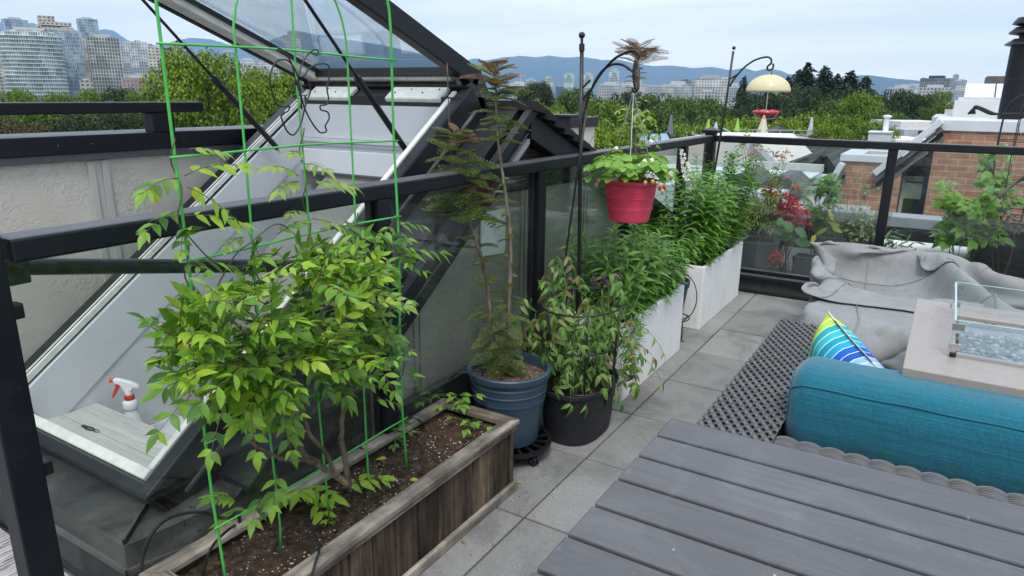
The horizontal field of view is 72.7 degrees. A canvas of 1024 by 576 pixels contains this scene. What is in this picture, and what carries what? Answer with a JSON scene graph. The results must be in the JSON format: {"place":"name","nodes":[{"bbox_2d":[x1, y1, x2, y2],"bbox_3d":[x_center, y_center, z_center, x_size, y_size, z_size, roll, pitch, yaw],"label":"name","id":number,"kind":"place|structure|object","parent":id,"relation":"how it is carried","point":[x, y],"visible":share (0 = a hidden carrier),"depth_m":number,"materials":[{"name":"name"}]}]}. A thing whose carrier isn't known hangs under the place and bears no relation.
{"place":"outdoors","nodes":[
{"label":"outdoors","id":0,"kind":"place"},
{"bbox_2d":[0,27,69,99],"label":"tower block","id":1,"kind":"structure","parent":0,"point":[33,61],"depth_m":555.26,"materials":[{"name":"grey glass"}]},
{"bbox_2d":[35,15,73,30],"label":"tower block","id":2,"kind":"structure","parent":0,"point":[47,23],"depth_m":633.64,"materials":[{"name":"beige concrete"}]},
{"bbox_2d":[51,30,87,97],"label":"tower block","id":3,"kind":"structure","parent":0,"point":[74,58],"depth_m":601.76,"materials":[{"name":"blue glass"}]},
{"bbox_2d":[76,17,98,38],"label":"tower block","id":4,"kind":"structure","parent":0,"point":[87,26],"depth_m":817.39,"materials":[{"name":"blue glass"}]},
{"bbox_2d":[85,34,123,94],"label":"tower block","id":5,"kind":"structure","parent":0,"point":[105,61],"depth_m":609.55,"materials":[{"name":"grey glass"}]},
{"bbox_2d":[131,40,152,76],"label":"tower block","id":6,"kind":"structure","parent":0,"point":[140,57],"depth_m":717.69,"materials":[{"name":"white concrete"}]},
{"bbox_2d":[0,22,817,99],"bbox_3d":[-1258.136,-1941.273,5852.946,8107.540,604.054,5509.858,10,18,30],"label":"mountain","id":7,"kind":"structure","parent":0,"point":[539,69],"depth_m":5645.80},
{"bbox_2d":[0,91,935,127],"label":"distant wood","id":8,"kind":"object","parent":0,"point":[3,96],"visible":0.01,"depth_m":176.06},
{"bbox_2d":[0,0,1023,83],"label":"sky","id":9,"kind":"structure","parent":0,"point":[897,39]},
{"bbox_2d":[405,291,808,575],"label":"pavement","id":10,"kind":"structure","parent":0,"point":[727,340],"depth_m":2.73,"materials":[{"name":"concrete"}]},
{"bbox_2d":[139,398,519,575],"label":"wooden planter","id":11,"kind":"object","parent":10,"relation":"on","point":[403,524],"visible":0.95,"depth_m":2.01,"materials":[{"name":"brown wood"}]},
{"bbox_2d":[138,510,240,575],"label":"drip hose","id":12,"kind":"object","parent":11,"relation":"on","point":[159,524],"visible":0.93,"depth_m":1.72,"materials":[{"name":"black rubber"}]},
{"bbox_2d":[154,0,407,575],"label":"wire trellis","id":13,"kind":"object","parent":11,"relation":"in","point":[161,43],"visible":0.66,"depth_m":1.60,"materials":[{"name":"metal"}]},
{"bbox_2d":[269,47,329,135],"bbox_3d":[-0.472,-0.441,1.565,0.010,0.190,0.172,10,18,30],"label":"wire butterfly","id":14,"kind":"object","parent":13,"relation":"attached to","point":[297,81],"visible":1,"depth_m":1.56,"materials":[{"name":"black metal"}]},
{"bbox_2d":[127,128,454,538],"bbox_3d":[-0.512,0.180,1.660,0.583,1.089,1.079,2,16,5],"label":"wisteria","id":15,"kind":"object","parent":11,"relation":"on","point":[234,374],"visible":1,"depth_m":1.47,"materials":[{"name":"green plant"}]},
{"bbox_2d":[513,425,551,465],"bbox_3d":[0.004,0.610,2.716,0.300,0.064,0.300,10,18,30],"label":"plant caddy","id":16,"kind":"object","parent":10,"relation":"on","point":[541,444],"visible":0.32,"depth_m":2.63,"materials":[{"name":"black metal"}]},
{"bbox_2d":[467,351,551,448],"bbox_3d":[-0.012,0.435,2.678,0.320,0.290,0.320,10,18,30],"label":"round planter pot","id":17,"kind":"object","parent":16,"relation":"on","point":[521,398],"visible":0.69,"depth_m":2.57,"materials":[{"name":"plastic"}]},
{"bbox_2d":[421,122,520,378],"bbox_3d":[-0.171,-0.134,2.575,0.357,0.926,0.404,-9,18,-30],"label":"cypress sapling","id":18,"kind":"object","parent":17,"relation":"in","point":[466,198],"visible":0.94,"depth_m":2.52,"materials":[{"name":"green plant"}]},
{"bbox_2d":[455,57,533,378],"bbox_3d":[-0.045,-0.226,2.508,0.235,1.158,0.281,-11,19,-35],"label":"cypress sapling","id":19,"kind":"object","parent":17,"relation":"in","point":[496,81],"visible":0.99,"depth_m":2.46,"materials":[{"name":"green plant"}]},
{"bbox_2d":[542,360,618,445],"bbox_3d":[0.277,0.479,2.900,0.278,0.228,0.411,10,18,30],"label":"oval pot","id":20,"kind":"object","parent":10,"relation":"on","point":[573,428],"visible":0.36,"depth_m":2.76,"materials":[{"name":"black plastic"}]},
{"bbox_2d":[540,287,627,405],"bbox_3d":[0.284,0.247,2.833,0.345,0.433,0.361,10,18,30],"label":"tomato cage","id":21,"kind":"object","parent":20,"relation":"on","point":[573,289],"visible":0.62,"depth_m":2.71,"materials":[{"name":"black metal"}]},
{"bbox_2d":[512,255,664,419],"bbox_3d":[0.302,0.205,2.848,0.604,0.666,0.390,-9,18,-31],"label":"tomato plant","id":22,"kind":"object","parent":20,"relation":"in","point":[601,327],"visible":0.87,"depth_m":2.78,"materials":[{"name":"green plant"}]},
{"bbox_2d":[574,32,639,360],"bbox_3d":[0.392,-0.248,2.962,0.078,1.598,0.307,-14,22,-43],"label":"shepherd hook","id":23,"kind":"object","parent":10,"relation":"on","point":[581,76],"visible":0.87,"depth_m":2.89,"materials":[{"name":"black metal"}]},
{"bbox_2d":[603,93,658,222],"bbox_3d":[0.489,-0.531,2.832,0.229,0.516,0.229,10,18,30],"label":"hanging pot","id":24,"kind":"object","parent":23,"relation":"hanging from","point":[629,202],"visible":0.81,"depth_m":2.80,"materials":[{"name":"red plastic"}]},
{"bbox_2d":[590,96,659,161],"bbox_3d":[0.550,-0.702,3.222,0.418,0.357,0.281,46,48,69],"label":"light green sapling","id":25,"kind":"object","parent":24,"relation":"in","point":[645,129],"visible":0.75,"depth_m":3.15,"materials":[{"name":"green plant"}]},
{"bbox_2d":[582,139,678,193],"bbox_3d":[0.482,-0.512,2.847,0.400,0.204,0.425,10,18,30],"label":"strawberry plant","id":26,"kind":"object","parent":24,"relation":"in","point":[619,165],"visible":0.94,"depth_m":2.74,"materials":[{"name":"green plant"}]},
{"bbox_2d":[610,38,668,163],"bbox_3d":[0.549,-0.798,3.096,0.281,0.594,0.257,10,18,30],"label":"bronze sapling","id":27,"kind":"object","parent":24,"relation":"in","point":[646,53],"visible":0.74,"depth_m":3.03,"materials":[{"name":"brown plant"}]},
{"bbox_2d":[569,282,683,400],"bbox_3d":[0.595,0.231,3.531,0.280,0.373,0.810,10,18,30],"label":"trough planter","id":28,"kind":"object","parent":10,"relation":"on","point":[663,323],"visible":0.23,"depth_m":3.47,"materials":[{"name":"concrete"}]},
{"bbox_2d":[555,214,709,329],"bbox_3d":[0.629,-0.137,3.444,0.533,0.482,1.076,10,18,30],"label":"lance leaf plant","id":29,"kind":"object","parent":28,"relation":"on","point":[637,260],"visible":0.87,"depth_m":3.20,"materials":[{"name":"plant"}]},
{"bbox_2d":[662,241,742,329],"bbox_3d":[1.244,-0.053,4.552,0.268,0.388,0.895,10,18,30],"label":"trough planter","id":30,"kind":"object","parent":10,"relation":"on","point":[717,285],"visible":0.39,"depth_m":4.29,"materials":[{"name":"concrete"}]},
{"bbox_2d":[650,149,695,258],"bbox_3d":[0.986,-0.468,4.203,0.306,0.734,0.191,-9,18,-30],"label":"white delphinium","id":31,"kind":"object","parent":30,"relation":"on","point":[687,164],"visible":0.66,"depth_m":4.19,"materials":[{"name":"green plant"}]},
{"bbox_2d":[653,150,770,266],"bbox_3d":[1.261,-0.522,4.431,0.544,0.678,1.147,10,18,30],"label":"lance leaf plant","id":32,"kind":"object","parent":30,"relation":"on","point":[712,214],"visible":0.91,"depth_m":4.19,"materials":[{"name":"plant"}]},
{"bbox_2d":[712,46,773,184],"bbox_3d":[1.480,-0.977,4.574,0.371,1.165,0.024,10,18,30],"label":"shepherd hook","id":33,"kind":"object","parent":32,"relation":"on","point":[730,84],"visible":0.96,"depth_m":4.51,"materials":[{"name":"black metal"}]},
{"bbox_2d":[746,68,790,118],"bbox_3d":[1.622,-1.229,4.414,0.270,0.312,0.270,10,18,30],"label":"hummingbird feeder","id":34,"kind":"object","parent":33,"relation":"hanging from","point":[769,82],"visible":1,"depth_m":4.32,"materials":[{"name":"beige plastic"}]},
{"bbox_2d":[530,418,1023,575],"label":"slatted table","id":35,"kind":"object","parent":10,"relation":"on","point":[680,498],"visible":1,"depth_m":1.18,"materials":[{"name":"grey paint"}]},
{"bbox_2d":[697,317,1023,506],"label":"wicker sofa","id":36,"kind":"object","parent":10,"relation":"on","point":[752,402],"visible":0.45,"depth_m":2.22,"materials":[{"name":"grey wicker"}]},
{"bbox_2d":[808,311,883,367],"bbox_3d":[1.169,0.352,2.412,0.177,0.458,0.548,-2,16,-8],"label":"striped pillow","id":37,"kind":"object","parent":36,"relation":"on","point":[834,338],"visible":0.3,"depth_m":2.41,"materials":[{"name":"fabric"}]},
{"bbox_2d":[784,356,1023,494],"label":"bolster cushion","id":38,"kind":"object","parent":36,"relation":"on","point":[946,430],"visible":0.86,"depth_m":1.93,"materials":[{"name":"teal fabric"}]},
{"bbox_2d":[799,286,1023,370],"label":"seat cover","id":39,"kind":"object","parent":36,"relation":"on","point":[882,334],"visible":0.28,"depth_m":3.03,"materials":[{"name":"grey fabric"}]},
{"bbox_2d":[801,241,1023,312],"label":"furniture cover","id":40,"kind":"object","parent":10,"relation":"on","point":[904,279],"visible":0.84,"depth_m":3.91,"materials":[{"name":"grey fabric"}]},
{"bbox_2d":[901,282,1023,397],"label":"fire table","id":41,"kind":"object","parent":10,"relation":"on","point":[938,349],"visible":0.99,"depth_m":2.23,"materials":[{"name":"beige concrete"}]},
{"bbox_2d":[692,76,727,105],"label":"apartment block","id":42,"kind":"structure","parent":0,"point":[718,84],"depth_m":791.71,"materials":[{"name":"concrete"}]},
{"bbox_2d":[811,147,845,173],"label":"gabled house","id":43,"kind":"structure","parent":0,"point":[830,161],"depth_m":16.10,"materials":[{"name":"grey"}]},
{"bbox_2d":[762,75,919,97],"bbox_3d":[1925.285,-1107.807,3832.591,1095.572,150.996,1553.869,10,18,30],"label":"hill","id":44,"kind":"structure","parent":0,"point":[880,85],"depth_m":4059.76,"materials":[{"name":"blue"}]},
{"bbox_2d":[866,115,893,149],"bbox_3d":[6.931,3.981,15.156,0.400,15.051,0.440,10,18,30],"label":"roof vent","id":45,"kind":"object","parent":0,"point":[884,134],"visible":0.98,"depth_m":13.10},
{"label":"ground","id":46,"kind":"structure","parent":0,"visible":0},
{"bbox_2d":[0,88,48,130],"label":"leafy tree","id":47,"kind":"object","parent":46,"relation":"on","point":[16,95],"visible":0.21,"depth_m":79.68,"materials":[{"name":"green plant"}]},
{"bbox_2d":[0,115,60,133],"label":"leafy tree","id":48,"kind":"object","parent":46,"relation":"on","point":[13,126],"visible":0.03,"depth_m":31.75,"materials":[{"name":"green plant"}]},
{"bbox_2d":[30,91,79,131],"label":"leafy tree","id":49,"kind":"object","parent":46,"relation":"on","point":[54,97],"visible":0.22,"depth_m":81.71,"materials":[{"name":"green plant"}]},
{"bbox_2d":[47,113,129,131],"bbox_3d":[-20.848,-1.864,35.761,4.924,14.676,5.965,10,18,30],"label":"leafy tree","id":50,"kind":"object","parent":46,"relation":"on","point":[68,124],"visible":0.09,"depth_m":33.79,"materials":[{"name":"green plant"}]},
{"bbox_2d":[138,40,268,127],"bbox_3d":[-18.092,-5.544,42.594,7.058,18.166,7.714,10,18,30],"label":"leafy tree","id":51,"kind":"object","parent":46,"relation":"on","point":[188,79],"visible":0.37,"depth_m":39.81,"materials":[{"name":"green plant"}]},
{"bbox_2d":[223,64,302,125],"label":"leafy tree","id":52,"kind":"object","parent":46,"relation":"on","point":[284,89],"visible":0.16,"depth_m":45.71,"materials":[{"name":"green plant"}]},
{"bbox_2d":[514,80,554,110],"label":"leafy tree","id":53,"kind":"object","parent":46,"relation":"on","point":[543,92],"visible":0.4,"depth_m":94.80,"materials":[{"name":"green plant"}]},
{"bbox_2d":[556,86,602,115],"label":"leafy tree","id":54,"kind":"object","parent":46,"relation":"on","point":[569,100],"visible":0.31,"depth_m":91.91,"materials":[{"name":"green plant"}]},
{"bbox_2d":[574,98,633,146],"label":"leafy tree","id":55,"kind":"object","parent":46,"relation":"on","point":[597,112],"visible":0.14,"depth_m":52.14,"materials":[{"name":"green plant"}]},
{"bbox_2d":[594,119,635,149],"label":"leafy tree","id":56,"kind":"object","parent":46,"relation":"on","point":[601,142],"visible":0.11,"depth_m":29.73,"materials":[{"name":"green plant"}]},
{"bbox_2d":[601,89,647,141],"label":"leafy tree","id":57,"kind":"object","parent":46,"relation":"on","point":[627,97],"visible":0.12,"depth_m":79.66,"materials":[{"name":"green plant"}]},
{"bbox_2d":[630,106,690,138],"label":"leafy tree","id":58,"kind":"object","parent":46,"relation":"on","point":[662,117],"visible":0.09,"depth_m":52.07,"materials":[{"name":"green plant"}]},
{"bbox_2d":[649,97,712,132],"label":"leafy tree","id":59,"kind":"object","parent":46,"relation":"on","point":[688,110],"visible":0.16,"depth_m":64.26,"materials":[{"name":"green plant"}]},
{"bbox_2d":[681,95,733,125],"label":"leafy tree","id":60,"kind":"object","parent":46,"relation":"on","point":[711,106],"visible":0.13,"depth_m":76.03,"materials":[{"name":"green plant"}]},
{"bbox_2d":[645,156,823,246],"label":"membrane roof","id":61,"kind":"structure","parent":46,"relation":"on","point":[808,172],"depth_m":10.51,"materials":[{"name":"white plastic"}]},
{"bbox_2d":[671,132,811,162],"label":"rendered house","id":62,"kind":"structure","parent":46,"relation":"on","point":[800,152],"depth_m":13.96,"materials":[{"name":"paint"}]},
{"bbox_2d":[723,115,767,132],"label":"leafy tree","id":63,"kind":"object","parent":46,"relation":"on","point":[754,124],"visible":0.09,"depth_m":45.58,"materials":[{"name":"green plant"}]},
{"bbox_2d":[733,92,775,127],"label":"leafy tree","id":64,"kind":"object","parent":46,"relation":"on","point":[743,111],"visible":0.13,"depth_m":85.86,"materials":[{"name":"green plant"}]},
{"bbox_2d":[744,92,806,135],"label":"leafy tree","id":65,"kind":"object","parent":46,"relation":"on","point":[780,105],"visible":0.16,"depth_m":72.10,"materials":[{"name":"green plant"}]},
{"bbox_2d":[793,62,822,99],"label":"conifer tree","id":66,"kind":"object","parent":46,"relation":"on","point":[807,79],"visible":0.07,"depth_m":110.03,"materials":[{"name":"green plant"}]},
{"bbox_2d":[784,91,840,119],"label":"leafy tree","id":67,"kind":"object","parent":46,"relation":"on","point":[805,102],"visible":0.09,"depth_m":80.48,"materials":[{"name":"green plant"}]},
{"bbox_2d":[812,65,839,96],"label":"conifer tree","id":68,"kind":"object","parent":46,"relation":"on","point":[825,83],"visible":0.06,"depth_m":113.96,"materials":[{"name":"green plant"}]},
{"bbox_2d":[810,122,855,139],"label":"leafy tree","id":69,"kind":"object","parent":46,"relation":"on","point":[823,130],"visible":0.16,"depth_m":33.91,"materials":[{"name":"green plant"}]},
{"bbox_2d":[833,88,890,138],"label":"leafy tree","id":70,"kind":"object","parent":46,"relation":"on","point":[864,108],"visible":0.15,"depth_m":55.09,"materials":[{"name":"green plant"}]},
{"bbox_2d":[842,119,901,140],"bbox_3d":[15.550,-0.315,31.977,2.557,14.511,2.457,-1,16,-6],"label":"leafy tree","id":71,"kind":"object","parent":46,"relation":"on","point":[858,135],"visible":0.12,"depth_m":29.91,"materials":[{"name":"green plant"}]},
{"bbox_2d":[861,119,930,142],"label":"terrace house","id":72,"kind":"structure","parent":46,"relation":"on","point":[910,130],"depth_m":34.01,"materials":[{"name":"white paint"}]},
{"bbox_2d":[876,88,921,112],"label":"leafy tree","id":73,"kind":"object","parent":46,"relation":"on","point":[903,94],"visible":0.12,"depth_m":88.28,"materials":[{"name":"green plant"}]},
{"bbox_2d":[891,93,938,119],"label":"leafy tree","id":74,"kind":"object","parent":46,"relation":"on","point":[910,106],"visible":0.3,"depth_m":78.02,"materials":[{"name":"green plant"}]},
{"bbox_2d":[816,117,1023,222],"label":"brick house","id":75,"kind":"structure","parent":46,"relation":"on","point":[915,178],"depth_m":8.50,"materials":[{"name":"brick"}]},
{"bbox_2d":[897,158,926,213],"bbox_3d":[5.081,-0.779,9.118,0.433,1.820,0.020,10,18,30],"label":"window glass","id":76,"kind":"structure","parent":75,"relation":"in","point":[909,206],"depth_m":8.95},
{"bbox_2d":[997,17,1023,119],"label":"chimney flue","id":77,"kind":"object","parent":75,"relation":"on","point":[1013,87],"visible":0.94,"depth_m":8.57,"materials":[{"name":"black paint"}]},
{"bbox_2d":[927,90,953,113],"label":"leafy tree","id":78,"kind":"object","parent":46,"relation":"on","point":[941,106],"visible":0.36,"depth_m":79.63,"materials":[{"name":"green plant"}]},
{"bbox_2d":[927,76,1004,153],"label":"flat roof house","id":79,"kind":"structure","parent":46,"relation":"on","point":[987,94],"depth_m":14.44,"materials":[{"name":"paint"}]},
{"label":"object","id":80,"kind":"object","parent":46,"relation":"on","visible":0},
{"bbox_2d":[0,125,262,533],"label":"parapet wall","id":81,"kind":"structure","parent":80,"relation":"on","point":[50,179],"depth_m":2.67,"materials":[{"name":"paint"}]},
{"bbox_2d":[0,528,69,575],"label":"decking","id":82,"kind":"object","parent":81,"relation":"on","point":[7,564],"depth_m":2.07,"materials":[{"name":"wood"}]},
{"bbox_2d":[0,102,203,131],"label":"cap rail","id":83,"kind":"object","parent":81,"relation":"on","point":[155,114],"visible":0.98,"depth_m":2.68,"materials":[{"name":"metal"}]},
{"bbox_2d":[24,0,491,575],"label":"roof hatch","id":84,"kind":"object","parent":80,"relation":"on","point":[84,352],"visible":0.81,"depth_m":2.74,"materials":[{"name":"white paint"}]},
{"bbox_2d":[109,378,143,422],"bbox_3d":[-1.456,0.470,2.653,0.091,0.280,0.086,10,18,30],"label":"spray bottle","id":85,"kind":"object","parent":84,"relation":"on","point":[130,403],"visible":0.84,"depth_m":2.62,"materials":[{"name":"white plastic"}]},
{"bbox_2d":[0,355,371,575],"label":"flashing apron","id":86,"kind":"object","parent":84,"relation":"on","point":[103,528],"visible":0.42,"depth_m":1.99,"materials":[{"name":"metal"}]},
{"bbox_2d":[554,114,598,147],"bbox_3d":[0.150,-0.831,6.556,1.120,1.588,0.570,10,18,30],"label":"roof upstand","id":87,"kind":"object","parent":80,"relation":"on","point":[570,121],"visible":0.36,"depth_m":6.10,"materials":[{"name":"paint"}]},
{"bbox_2d":[684,244,813,272],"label":"ledge floor","id":88,"kind":"structure","parent":80,"relation":"on","point":[794,250],"depth_m":5.90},
{"bbox_2d":[741,235,780,270],"bbox_3d":[1.889,-0.256,5.323,0.269,0.225,0.269,10,18,30],"label":"square pot","id":89,"kind":"object","parent":88,"relation":"on","point":[755,254],"visible":0.68,"depth_m":5.22,"materials":[{"name":"concrete"}]},
{"bbox_2d":[734,127,806,241],"bbox_3d":[1.875,-0.746,5.124,0.544,0.854,0.431,10,18,30],"label":"japanese maple","id":90,"kind":"object","parent":89,"relation":"on","point":[764,203],"visible":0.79,"depth_m":5.14,"materials":[{"name":"green plant"}]},
{"bbox_2d":[758,217,810,271],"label":"broad leaf plant","id":91,"kind":"object","parent":88,"relation":"on","point":[802,240],"visible":0.98,"depth_m":5.01,"materials":[{"name":"plant"}]},
{"bbox_2d":[760,185,811,272],"bbox_3d":[2.019,-0.456,5.252,0.391,0.651,0.415,-7,17,-25],"label":"red flowers plant","id":92,"kind":"object","parent":88,"relation":"on","point":[794,211],"visible":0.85,"depth_m":5.16,"materials":[{"name":"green plant"}]},
{"bbox_2d":[792,252,817,275],"bbox_3d":[2.171,-0.170,5.165,0.159,0.150,0.159,10,18,30],"label":"grey pot","id":93,"kind":"object","parent":88,"relation":"on","point":[801,263],"visible":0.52,"depth_m":5.11,"materials":[{"name":"concrete"}]},
{"bbox_2d":[800,173,846,253],"bbox_3d":[2.295,-0.510,5.258,0.357,0.715,0.449,10,18,30],"label":"feathery shrub","id":94,"kind":"object","parent":88,"relation":"on","point":[829,186],"visible":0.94,"depth_m":5.23,"materials":[{"name":"plant"}]},
{"bbox_2d":[814,232,869,254],"bbox_3d":[2.496,-0.265,5.297,0.359,0.270,0.259,10,18,30],"label":"long grey pot","id":95,"kind":"object","parent":88,"relation":"on","point":[833,239],"visible":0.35,"depth_m":5.20,"materials":[{"name":"concrete"}]},
{"bbox_2d":[805,169,893,244],"bbox_3d":[2.511,-0.577,5.193,0.628,0.632,0.383,10,18,30],"label":"lavender clump","id":96,"kind":"object","parent":95,"relation":"in","point":[859,232],"visible":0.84,"depth_m":5.15,"materials":[{"name":"green plant"}]},
{"bbox_2d":[731,201,967,248],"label":"ledge wall","id":97,"kind":"structure","parent":88,"relation":"on","point":[920,226],"depth_m":5.72,"materials":[{"name":"grey concrete"}]},
{"bbox_2d":[884,240,968,259],"bbox_3d":[3.334,-0.298,5.494,0.760,0.104,0.104,10,18,30],"label":"white roll","id":98,"kind":"object","parent":88,"relation":"on","point":[962,251],"visible":0.27,"depth_m":5.47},
{"bbox_2d":[968,222,1023,278],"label":"dark planter box","id":99,"kind":"object","parent":88,"relation":"on","point":[983,255],"visible":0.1,"depth_m":4.79,"materials":[{"name":"black plastic"}]},
{"bbox_2d":[972,144,1023,222],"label":"climbing beans","id":100,"kind":"object","parent":99,"relation":"on","point":[983,180],"visible":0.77,"depth_m":4.79,"materials":[{"name":"green plant"}]},
{"bbox_2d":[986,94,1023,230],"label":"wire obelisk","id":101,"kind":"object","parent":99,"relation":"in","point":[999,135],"visible":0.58,"depth_m":4.75,"materials":[{"name":"black metal"}]},
{"bbox_2d":[981,207,1023,274],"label":"dark leaf plant","id":102,"kind":"object","parent":88,"relation":"on","point":[1012,230],"visible":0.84,"depth_m":4.52,"materials":[{"name":"plant"}]},
{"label":"deck bed","id":103,"kind":"structure","parent":0,"visible":0},
{"bbox_2d":[0,135,712,575],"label":"glass railing","id":104,"kind":"object","parent":103,"relation":"on","point":[26,469],"visible":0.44,"depth_m":1.43,"materials":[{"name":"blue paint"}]},
{"bbox_2d":[5,258,364,285],"bbox_3d":[-0.702,-0.055,1.807,0.062,0.268,1.079,10,18,30],"label":"guard bar","id":105,"kind":"object","parent":104,"relation":"attached to","point":[20,273],"visible":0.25,"depth_m":1.51,"materials":[{"name":"blue paint"}]},
{"bbox_2d":[217,100,684,498],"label":"stair house","id":106,"kind":"structure","parent":103,"relation":"on","point":[439,332],"depth_m":2.85,"materials":[{"name":"glass"}]},
{"bbox_2d":[480,209,505,255],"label":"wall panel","id":107,"kind":"structure","parent":106,"relation":"attached to","point":[488,234],"depth_m":2.90,"materials":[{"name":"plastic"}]},
{"bbox_2d":[738,272,809,301],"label":"kerb","id":108,"kind":"structure","parent":103,"relation":"on","point":[781,287],"depth_m":4.92,"materials":[{"name":"black metal"}]},
{"bbox_2d":[700,126,1023,280],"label":"glass railing","id":109,"kind":"object","parent":108,"relation":"on","point":[892,148],"visible":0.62,"depth_m":4.48,"materials":[{"name":"black metal"}]},
{"bbox_3d":[3.115,-0.042,4.839,0.198,0.100,0.198,10,18,30],"label":"round dark pot","id":110,"kind":"object","parent":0,"visible":0},
{"bbox_2d":[927,180,1014,261],"bbox_3d":[3.046,-0.339,4.673,0.544,0.715,0.444,10,18,30],"label":"broad leaf shrub","id":111,"kind":"object","parent":110,"relation":"in","point":[962,220],"visible":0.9,"depth_m":4.60,"materials":[{"name":"plant"}]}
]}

